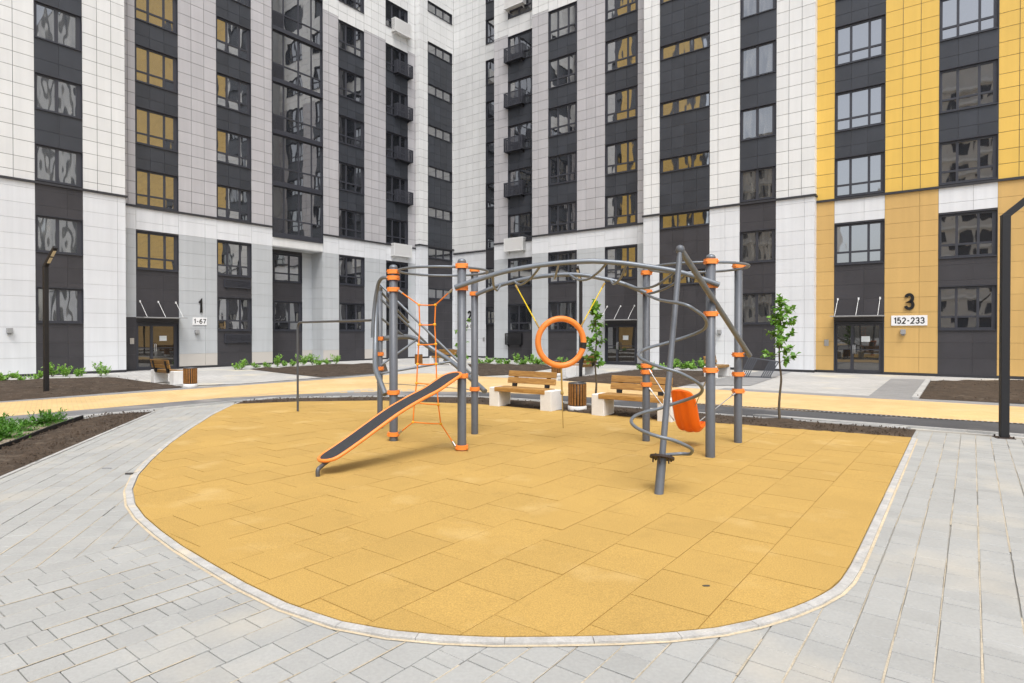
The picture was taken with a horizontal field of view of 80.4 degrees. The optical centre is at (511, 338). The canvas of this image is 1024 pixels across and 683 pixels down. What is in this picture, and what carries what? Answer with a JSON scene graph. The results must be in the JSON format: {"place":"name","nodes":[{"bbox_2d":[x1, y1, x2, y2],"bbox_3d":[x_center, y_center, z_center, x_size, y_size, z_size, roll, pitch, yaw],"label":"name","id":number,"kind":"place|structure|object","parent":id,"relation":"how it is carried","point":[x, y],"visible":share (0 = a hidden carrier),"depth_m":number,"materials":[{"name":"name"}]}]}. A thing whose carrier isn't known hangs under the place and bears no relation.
{"place":"outdoors","nodes":[
{"label":"outdoors","id":0,"kind":"place"},
{"bbox_2d":[0,410,154,475],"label":"soil","id":1,"kind":"structure","parent":0,"point":[22,453],"depth_m":9.75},
{"bbox_2d":[0,376,178,400],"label":"soil","id":2,"kind":"structure","parent":0,"point":[19,389],"depth_m":19.05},
{"bbox_2d":[42,246,57,391],"bbox_3d":[-13.384,-0.531,17.554,0.739,4.255,0.260,0,1,29],"label":"street lamp","id":3,"kind":"object","parent":2,"relation":"on","point":[45,270],"visible":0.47,"depth_m":17.63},
{"bbox_2d":[8,358,413,379],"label":"pavement","id":4,"kind":"structure","parent":0,"point":[248,366],"depth_m":31.80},
{"bbox_2d":[4,390,478,420],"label":"asphalt path","id":5,"kind":"structure","parent":0,"point":[113,409],"depth_m":15.27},
{"bbox_2d":[0,389,513,572],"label":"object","id":6,"kind":"structure","parent":0,"point":[86,498],"depth_m":6.08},
{"bbox_2d":[0,389,539,576],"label":"path paving","id":7,"kind":"structure","parent":0,"point":[16,526],"depth_m":6.49,"materials":[{"name":"concrete"}]},
{"bbox_2d":[253,363,387,376],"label":"soil","id":8,"kind":"structure","parent":0,"point":[324,370],"depth_m":27.98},
{"bbox_2d":[468,363,550,375],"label":"soil","id":9,"kind":"structure","parent":0,"point":[486,369],"depth_m":29.23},
{"bbox_2d":[0,431,1023,682],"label":"paving","id":10,"kind":"structure","parent":0,"point":[230,645],"depth_m":3.56,"materials":[{"name":"concrete"}]},
{"bbox_2d":[993,198,1023,439],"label":"street lamp","id":11,"kind":"object","parent":10,"relation":"on","point":[1004,325],"visible":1,"depth_m":10.06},
{"bbox_2d":[0,373,1023,422],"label":"yellow road","id":12,"kind":"structure","parent":0,"point":[958,411],"depth_m":15.99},
{"bbox_2d":[0,432,1023,682],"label":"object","id":13,"kind":"structure","parent":0,"point":[574,648],"depth_m":3.52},
{"bbox_2d":[0,374,1023,406],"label":"grey band pavement","id":14,"kind":"structure","parent":0,"point":[928,400],"depth_m":17.58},
{"bbox_2d":[0,390,1023,682],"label":"sand bed ground","id":15,"kind":"structure","parent":0,"point":[880,562],"depth_m":4.66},
{"bbox_2d":[8,395,1023,436],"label":"lane kerb","id":16,"kind":"structure","parent":15,"relation":"on","point":[833,421],"depth_m":12.29,"materials":[{"name":"concrete"}]},
{"bbox_2d":[125,404,916,646],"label":"playground kerb","id":17,"kind":"structure","parent":15,"relation":"on","point":[844,583],"depth_m":3.77,"materials":[{"name":"concrete"}]},
{"bbox_2d":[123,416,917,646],"bbox_3d":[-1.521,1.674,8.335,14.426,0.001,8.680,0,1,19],"label":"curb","id":18,"kind":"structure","parent":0,"point":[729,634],"depth_m":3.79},
{"bbox_2d":[133,400,910,637],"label":"rubber ground","id":19,"kind":"structure","parent":0,"point":[225,491],"depth_m":5.79,"materials":[{"name":"rubber"}]},
{"bbox_2d":[296,245,751,494],"bbox_3d":[-1.412,0.255,9.426,9.406,2.920,4.655,0,1,24],"label":"climbing frame","id":20,"kind":"object","parent":19,"relation":"on","point":[396,408],"visible":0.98,"depth_m":8.90,"materials":[{"name":"grey metal"}]},
{"bbox_2d":[398,289,455,446],"bbox_3d":[-1.325,0.422,9.362,1.207,2.396,0.046,0,1,35],"label":"rope ladder","id":21,"kind":"object","parent":20,"relation":"hanging from","point":[435,344],"visible":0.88,"depth_m":9.33,"materials":[{"name":"orange plastic"}]},
{"bbox_2d":[515,283,604,427],"bbox_3d":[0.701,0.252,9.461,1.464,2.266,0.556,0,1,13],"label":"hanging hoop","id":22,"kind":"object","parent":20,"relation":"hanging from","point":[545,358],"visible":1,"depth_m":9.34,"materials":[{"name":"orange plastic"}]},
{"bbox_2d":[649,369,735,431],"bbox_3d":[2.856,0.957,9.113,1.374,0.968,1.207,0,1,0],"label":"swing seat","id":23,"kind":"object","parent":20,"relation":"hanging from","point":[686,416],"visible":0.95,"depth_m":9.13,"materials":[{"name":"orange plastic"}]},
{"bbox_2d":[489,370,561,410],"bbox_3d":[0.328,1.206,14.208,1.780,0.840,0.592,0,1,37],"label":"park bench","id":24,"kind":"object","parent":19,"relation":"on","point":[550,399],"visible":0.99,"depth_m":14.19,"materials":[{"name":"white concrete"}]},
{"bbox_2d":[592,375,674,421],"bbox_3d":[2.561,1.221,12.536,1.780,0.840,0.592,0,1,37],"label":"park bench","id":25,"kind":"object","parent":19,"relation":"on","point":[602,403],"visible":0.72,"depth_m":12.70,"materials":[{"name":"brown wood"}]},
{"bbox_2d":[93,357,1023,437],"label":"plaza pavement","id":26,"kind":"structure","parent":0,"point":[842,383],"depth_m":24.09,"materials":[{"name":"concrete"}]},
{"bbox_2d":[150,359,182,384],"bbox_3d":[-11.994,1.146,21.083,1.780,0.840,0.592,0,1,37],"label":"park bench","id":27,"kind":"object","parent":26,"relation":"on","point":[161,376],"visible":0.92,"depth_m":20.88,"materials":[{"name":"white concrete"}]},
{"bbox_2d":[0,0,453,376],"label":"apartment building","id":28,"kind":"structure","parent":26,"relation":"on","point":[261,178],"depth_m":31.60,"materials":[{"name":"white tile"}]},
{"bbox_2d":[34,71,81,119],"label":"window","id":29,"kind":"structure","parent":28,"relation":"in","point":[52,94],"depth_m":25.30,"materials":[{"name":"grey glass"}]},
{"bbox_2d":[34,0,81,51],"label":"window","id":30,"kind":"structure","parent":28,"relation":"in","point":[52,24],"depth_m":25.29,"materials":[{"name":"grey glass"}]},
{"bbox_2d":[35,214,82,255],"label":"window","id":31,"kind":"structure","parent":28,"relation":"in","point":[66,234],"depth_m":25.40,"materials":[{"name":"grey glass"}]},
{"bbox_2d":[35,143,82,187],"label":"window","id":32,"kind":"structure","parent":28,"relation":"in","point":[57,165],"depth_m":25.34,"materials":[{"name":"grey glass"}]},
{"bbox_2d":[36,286,83,323],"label":"window","id":33,"kind":"structure","parent":28,"relation":"in","point":[66,305],"depth_m":25.51,"materials":[{"name":"grey glass"}]},
{"bbox_2d":[134,0,177,33],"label":"window","id":34,"kind":"structure","parent":28,"relation":"in","point":[163,14],"depth_m":29.23,"materials":[{"name":"yellow glass"}]},
{"bbox_2d":[135,105,177,152],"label":"window","id":35,"kind":"structure","parent":28,"relation":"in","point":[156,129],"depth_m":29.12,"materials":[{"name":"yellow glass"}]},
{"bbox_2d":[135,43,177,93],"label":"window","id":36,"kind":"structure","parent":28,"relation":"in","point":[154,68],"depth_m":29.11,"materials":[{"name":"yellow glass"}]},
{"bbox_2d":[135,167,178,210],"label":"window","id":37,"kind":"structure","parent":28,"relation":"in","point":[154,189],"depth_m":29.17,"materials":[{"name":"yellow glass"}]},
{"bbox_2d":[136,230,178,271],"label":"window","id":38,"kind":"structure","parent":28,"relation":"in","point":[155,251],"depth_m":29.19,"materials":[{"name":"yellow glass"}]},
{"bbox_2d":[136,323,178,369],"bbox_3d":[-17.108,0.375,29.231,0.388,2.240,1.914,0,1,37],"label":"door","id":39,"kind":"structure","parent":28,"relation":"in","point":[160,341],"depth_m":29.22,"materials":[{"name":"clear glass"}]},
{"bbox_2d":[216,127,250,168],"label":"window","id":40,"kind":"structure","parent":28,"relation":"in","point":[232,148],"depth_m":32.17,"materials":[{"name":"grey glass"}]},
{"bbox_2d":[216,71,250,115],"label":"window","id":41,"kind":"structure","parent":28,"relation":"in","point":[232,93],"depth_m":32.14,"materials":[{"name":"grey glass"}]},
{"bbox_2d":[216,15,250,61],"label":"window","id":42,"kind":"structure","parent":28,"relation":"in","point":[232,38],"depth_m":32.13,"materials":[{"name":"clear glass"}]},
{"bbox_2d":[217,297,251,330],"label":"window","id":43,"kind":"structure","parent":28,"relation":"in","point":[233,313],"depth_m":32.25,"materials":[{"name":"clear glass"}]},
{"bbox_2d":[217,240,251,277],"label":"window","id":44,"kind":"structure","parent":28,"relation":"in","point":[234,259],"depth_m":32.24,"materials":[{"name":"clear glass"}]},
{"bbox_2d":[217,184,251,222],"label":"window","id":45,"kind":"structure","parent":28,"relation":"in","point":[234,203],"depth_m":32.21,"materials":[{"name":"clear glass"}]},
{"bbox_2d":[272,300,301,330],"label":"window","id":46,"kind":"structure","parent":28,"relation":"in","point":[286,314],"depth_m":35.95,"materials":[{"name":"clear glass"}]},
{"bbox_2d":[272,252,301,283],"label":"window","id":47,"kind":"structure","parent":28,"relation":"in","point":[287,268],"depth_m":35.94,"materials":[{"name":"clear glass"}]},
{"bbox_2d":[271,0,322,49],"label":"window","id":48,"kind":"structure","parent":28,"relation":"in","point":[302,20],"depth_m":35.33,"materials":[{"name":"clear glass"}]},
{"bbox_2d":[272,184,322,243],"bbox_3d":[-12.437,-7.166,35.227,0.250,2.916,3.307,0,1,37],"label":"window","id":49,"kind":"structure","parent":28,"relation":"in","point":[296,214],"depth_m":35.20,"materials":[{"name":"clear glass"}]},
{"bbox_2d":[272,132,322,194],"bbox_3d":[-12.437,-10.066,35.201,0.250,2.916,3.307,0,1,37],"label":"window","id":50,"kind":"structure","parent":28,"relation":"in","point":[296,164],"depth_m":35.18,"materials":[{"name":"clear glass"}]},
{"bbox_2d":[272,80,322,146],"bbox_3d":[-12.437,-12.965,35.176,0.250,2.916,3.307,0,1,37],"label":"window","id":51,"kind":"structure","parent":28,"relation":"in","point":[297,114],"depth_m":35.16,"materials":[{"name":"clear glass"}]},
{"bbox_2d":[272,28,322,98],"bbox_3d":[-12.437,-15.865,35.151,0.250,2.916,3.307,0,1,37],"label":"window","id":52,"kind":"structure","parent":28,"relation":"in","point":[297,64],"depth_m":35.15,"materials":[{"name":"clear glass"}]},
{"bbox_2d":[338,66,363,103],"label":"window","id":53,"kind":"structure","parent":28,"relation":"in","point":[350,84],"depth_m":38.22,"materials":[{"name":"clear glass"}]},
{"bbox_2d":[338,19,363,58],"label":"window","id":54,"kind":"structure","parent":28,"relation":"in","point":[350,38],"depth_m":38.20,"materials":[{"name":"clear glass"}]},
{"bbox_2d":[338,114,364,149],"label":"window","id":55,"kind":"structure","parent":28,"relation":"in","point":[351,131],"depth_m":38.24,"materials":[{"name":"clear glass"}]},
{"bbox_2d":[339,302,364,330],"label":"window","id":56,"kind":"structure","parent":28,"relation":"in","point":[347,311],"depth_m":38.37,"materials":[{"name":"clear glass"}]},
{"bbox_2d":[339,255,364,286],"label":"window","id":57,"kind":"structure","parent":28,"relation":"in","point":[351,269],"depth_m":38.35,"materials":[{"name":"clear glass"}]},
{"bbox_2d":[339,208,364,239],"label":"window","id":58,"kind":"structure","parent":28,"relation":"in","point":[351,223],"depth_m":38.33,"materials":[{"name":"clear glass"}]},
{"bbox_2d":[339,161,364,194],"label":"window","id":59,"kind":"structure","parent":28,"relation":"in","point":[351,177],"depth_m":38.31,"materials":[{"name":"clear glass"}]},
{"bbox_2d":[386,217,407,244],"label":"window","id":60,"kind":"structure","parent":28,"relation":"in","point":[396,229],"depth_m":41.32,"materials":[{"name":"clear glass"}]},
{"bbox_2d":[386,174,407,202],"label":"window","id":61,"kind":"structure","parent":28,"relation":"in","point":[393,182],"depth_m":41.09,"materials":[{"name":"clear glass"}]},
{"bbox_2d":[453,0,817,371],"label":"apartment building","id":62,"kind":"structure","parent":26,"relation":"on","point":[654,132],"depth_m":33.15,"materials":[{"name":"white tile"}]},
{"bbox_2d":[508,303,531,331],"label":"window","id":63,"kind":"structure","parent":62,"relation":"in","point":[519,316],"depth_m":39.29,"materials":[{"name":"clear glass"}]},
{"bbox_2d":[508,257,531,286],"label":"window","id":64,"kind":"structure","parent":62,"relation":"in","point":[521,261],"depth_m":39.25,"materials":[{"name":"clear glass"}]},
{"bbox_2d":[508,211,531,239],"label":"window","id":65,"kind":"structure","parent":62,"relation":"in","point":[519,224],"depth_m":39.22,"materials":[{"name":"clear glass"}]},
{"bbox_2d":[508,166,531,194],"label":"window","id":66,"kind":"structure","parent":62,"relation":"in","point":[524,173],"depth_m":39.08,"materials":[{"name":"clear glass"}]},
{"bbox_2d":[508,120,531,149],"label":"window","id":67,"kind":"structure","parent":62,"relation":"in","point":[525,128],"depth_m":39.04,"materials":[{"name":"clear glass"}]},
{"bbox_2d":[508,74,531,104],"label":"window","id":68,"kind":"structure","parent":62,"relation":"in","point":[525,82],"depth_m":39.01,"materials":[{"name":"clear glass"}]},
{"bbox_2d":[508,28,531,57],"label":"window","id":69,"kind":"structure","parent":62,"relation":"in","point":[525,37],"depth_m":38.98,"materials":[{"name":"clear glass"}]},
{"bbox_2d":[548,301,576,330],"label":"window","id":70,"kind":"structure","parent":62,"relation":"in","point":[557,308],"depth_m":36.15,"materials":[{"name":"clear glass"}]},
{"bbox_2d":[548,250,576,283],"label":"window","id":71,"kind":"structure","parent":62,"relation":"in","point":[568,255],"depth_m":36.09,"materials":[{"name":"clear glass"}]},
{"bbox_2d":[548,200,576,233],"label":"window","id":72,"kind":"structure","parent":62,"relation":"in","point":[562,217],"depth_m":36.10,"materials":[{"name":"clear glass"}]},
{"bbox_2d":[548,151,576,185],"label":"window","id":73,"kind":"structure","parent":62,"relation":"in","point":[562,168],"depth_m":36.06,"materials":[{"name":"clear glass"}]},
{"bbox_2d":[548,101,576,137],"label":"window","id":74,"kind":"structure","parent":62,"relation":"in","point":[562,119],"depth_m":36.02,"materials":[{"name":"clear glass"}]},
{"bbox_2d":[548,51,576,88],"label":"window","id":75,"kind":"structure","parent":62,"relation":"in","point":[562,70],"depth_m":36.00,"materials":[{"name":"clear glass"}]},
{"bbox_2d":[548,1,576,40],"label":"window","id":76,"kind":"structure","parent":62,"relation":"in","point":[562,21],"depth_m":35.98,"materials":[{"name":"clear glass"}]},
{"bbox_2d":[605,324,636,364],"bbox_3d":[6.113,0.335,33.801,1.990,2.240,0.388,0,1,37],"label":"door","id":77,"kind":"structure","parent":62,"relation":"in","point":[621,345],"depth_m":33.82,"materials":[{"name":"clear glass"}]},
{"bbox_2d":[605,245,637,278],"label":"window","id":78,"kind":"structure","parent":62,"relation":"in","point":[624,253],"depth_m":33.78,"materials":[{"name":"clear glass"}]},
{"bbox_2d":[605,191,637,226],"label":"window","id":79,"kind":"structure","parent":62,"relation":"in","point":[620,209],"depth_m":33.75,"materials":[{"name":"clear glass"}]},
{"bbox_2d":[605,138,637,175],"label":"window","id":80,"kind":"structure","parent":62,"relation":"in","point":[621,156],"depth_m":33.71,"materials":[{"name":"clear glass"}]},
{"bbox_2d":[605,84,637,123],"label":"window","id":81,"kind":"structure","parent":62,"relation":"in","point":[620,104],"depth_m":33.68,"materials":[{"name":"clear glass"}]},
{"bbox_2d":[605,31,637,72],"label":"window","id":82,"kind":"structure","parent":62,"relation":"in","point":[622,51],"depth_m":33.65,"materials":[{"name":"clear glass"}]},
{"bbox_2d":[605,0,637,20],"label":"window","id":83,"kind":"structure","parent":62,"relation":"in","point":[613,8],"depth_m":33.75,"materials":[{"name":"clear glass"}]},
{"bbox_2d":[659,209,709,229],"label":"window","id":84,"kind":"structure","parent":62,"relation":"in","point":[700,217],"depth_m":30.66,"materials":[{"name":"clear glass"}]},
{"bbox_2d":[660,150,709,173],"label":"window","id":85,"kind":"structure","parent":62,"relation":"in","point":[701,158],"depth_m":30.63,"materials":[{"name":"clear glass"}]},
{"bbox_2d":[660,90,709,116],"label":"window","id":86,"kind":"structure","parent":62,"relation":"in","point":[699,100],"depth_m":30.60,"materials":[{"name":"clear glass"}]},
{"bbox_2d":[660,31,709,60],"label":"window","id":87,"kind":"structure","parent":62,"relation":"in","point":[700,41],"depth_m":30.57,"materials":[{"name":"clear glass"}]},
{"bbox_2d":[740,228,775,262],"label":"window","id":88,"kind":"structure","parent":62,"relation":"in","point":[756,246],"depth_m":28.52,"materials":[{"name":"clear glass"}]},
{"bbox_2d":[740,165,775,202],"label":"window","id":89,"kind":"structure","parent":62,"relation":"in","point":[756,184],"depth_m":28.50,"materials":[{"name":"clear glass"}]},
{"bbox_2d":[740,102,775,141],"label":"window","id":90,"kind":"structure","parent":62,"relation":"in","point":[759,121],"depth_m":28.47,"materials":[{"name":"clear glass"}]},
{"bbox_2d":[740,39,776,79],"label":"window","id":91,"kind":"structure","parent":62,"relation":"in","point":[759,59],"depth_m":28.43,"materials":[{"name":"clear glass"}]},
{"bbox_2d":[740,0,776,18],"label":"window","id":92,"kind":"structure","parent":62,"relation":"in","point":[748,8],"depth_m":28.54,"materials":[{"name":"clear glass"}]},
{"bbox_2d":[743,292,775,324],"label":"window","id":93,"kind":"structure","parent":62,"relation":"in","point":[756,306],"depth_m":28.54,"materials":[{"name":"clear glass"}]},
{"bbox_2d":[689,371,788,384],"bbox_3d":[9.984,1.536,24.476,1.832,0.001,11.823,0,1,37],"label":"dark paving patch","id":94,"kind":"object","parent":26,"relation":"attached to","point":[745,381],"visible":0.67,"depth_m":22.88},
{"bbox_2d":[563,404,641,416],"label":"soil","id":95,"kind":"structure","parent":0,"point":[624,411],"depth_m":13.37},
{"bbox_2d":[568,382,586,410],"bbox_3d":[1.475,1.313,13.689,0.424,0.636,0.424,0,1,0],"label":"litter bin","id":96,"kind":"object","parent":95,"relation":"on","point":[576,395],"visible":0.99,"depth_m":13.52,"materials":[{"name":"brown wood"}]},
{"bbox_2d":[583,299,607,392],"bbox_3d":[1.893,0.367,14.037,0.620,2.564,0.594,0,1,0],"label":"young tree","id":97,"kind":"object","parent":95,"relation":"on","point":[597,316],"visible":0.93,"depth_m":14.02,"materials":[{"name":"green plant"}]},
{"bbox_2d":[563,370,705,386],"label":"soil","id":98,"kind":"structure","parent":0,"point":[680,380],"depth_m":23.28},
{"bbox_2d":[479,392,1023,433],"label":"asphalt path","id":99,"kind":"structure","parent":0,"point":[982,426],"depth_m":12.70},
{"bbox_2d":[742,415,841,431],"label":"soil","id":100,"kind":"structure","parent":0,"point":[815,426],"depth_m":11.35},
{"bbox_2d":[762,418,800,422],"bbox_3d":[5.246,1.619,11.862,0.880,0.055,0.880,0,1,0],"label":"tree pit","id":101,"kind":"object","parent":100,"relation":"on","point":[783,420],"visible":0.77,"depth_m":11.78,"materials":[{"name":"soil"}]},
{"bbox_2d":[760,293,801,419],"bbox_3d":[5.354,0.392,11.890,0.763,2.553,0.728,0,1,-31],"label":"young tree","id":102,"kind":"object","parent":101,"relation":"on","point":[778,318],"visible":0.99,"depth_m":11.88,"materials":[{"name":"green plant"}]},
{"bbox_2d":[839,423,915,437],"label":"soil","id":103,"kind":"structure","parent":0,"point":[881,430],"depth_m":10.70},
{"bbox_2d":[867,379,924,398],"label":"dark pavement","id":104,"kind":"structure","parent":0,"point":[898,389],"depth_m":18.82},
{"bbox_2d":[815,0,1023,378],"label":"apartment building","id":105,"kind":"structure","parent":0,"point":[920,147],"depth_m":25.00,"materials":[{"name":"yellow tile"}]},
{"bbox_2d":[834,322,883,373],"bbox_3d":[15.134,0.399,26.443,1.912,2.240,0.388,0,1,37],"label":"door","id":106,"kind":"structure","parent":105,"relation":"in","point":[858,346],"depth_m":26.45,"materials":[{"name":"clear glass"}]},
{"bbox_2d":[834,219,884,265],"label":"window","id":107,"kind":"structure","parent":105,"relation":"in","point":[863,242],"depth_m":26.39,"materials":[{"name":"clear glass"}]},
{"bbox_2d":[834,151,884,197],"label":"window","id":108,"kind":"structure","parent":105,"relation":"in","point":[861,174],"depth_m":26.36,"materials":[{"name":"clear glass"}]},
{"bbox_2d":[835,82,885,132],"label":"window","id":109,"kind":"structure","parent":105,"relation":"in","point":[861,107],"depth_m":26.34,"materials":[{"name":"clear glass"}]},
{"bbox_2d":[835,13,885,66],"bbox_3d":[15.115,-12.895,26.302,1.914,1.770,0.250,0,1,37],"label":"window","id":110,"kind":"structure","parent":105,"relation":"in","point":[864,39],"depth_m":26.30,"materials":[{"name":"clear glass"}]},
{"bbox_2d":[938,284,996,329],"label":"window","id":111,"kind":"structure","parent":105,"relation":"in","point":[964,307],"depth_m":24.13,"materials":[{"name":"clear glass"}]},
{"bbox_2d":[938,208,997,258],"bbox_3d":[18.113,-4.125,24.100,1.880,1.830,0.250,0,1,37],"label":"window","id":112,"kind":"structure","parent":105,"relation":"in","point":[967,234],"depth_m":24.11,"materials":[{"name":"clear glass"}]},
{"bbox_2d":[939,133,997,185],"bbox_3d":[18.113,-7.075,24.074,1.880,1.770,0.250,0,1,37],"label":"window","id":113,"kind":"structure","parent":105,"relation":"in","point":[970,159],"depth_m":24.07,"materials":[{"name":"clear glass"}]},
{"bbox_2d":[939,58,998,113],"bbox_3d":[18.113,-9.975,24.049,1.880,1.770,0.250,0,1,37],"label":"window","id":114,"kind":"structure","parent":105,"relation":"in","point":[973,85],"depth_m":24.06,"materials":[{"name":"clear glass"}]},
{"bbox_2d":[940,0,998,41],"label":"window","id":115,"kind":"structure","parent":105,"relation":"in","point":[958,18],"depth_m":24.10,"materials":[{"name":"clear glass"}]},
{"bbox_2d":[918,379,1023,402],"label":"soil","id":116,"kind":"structure","parent":0,"point":[975,390],"depth_m":17.70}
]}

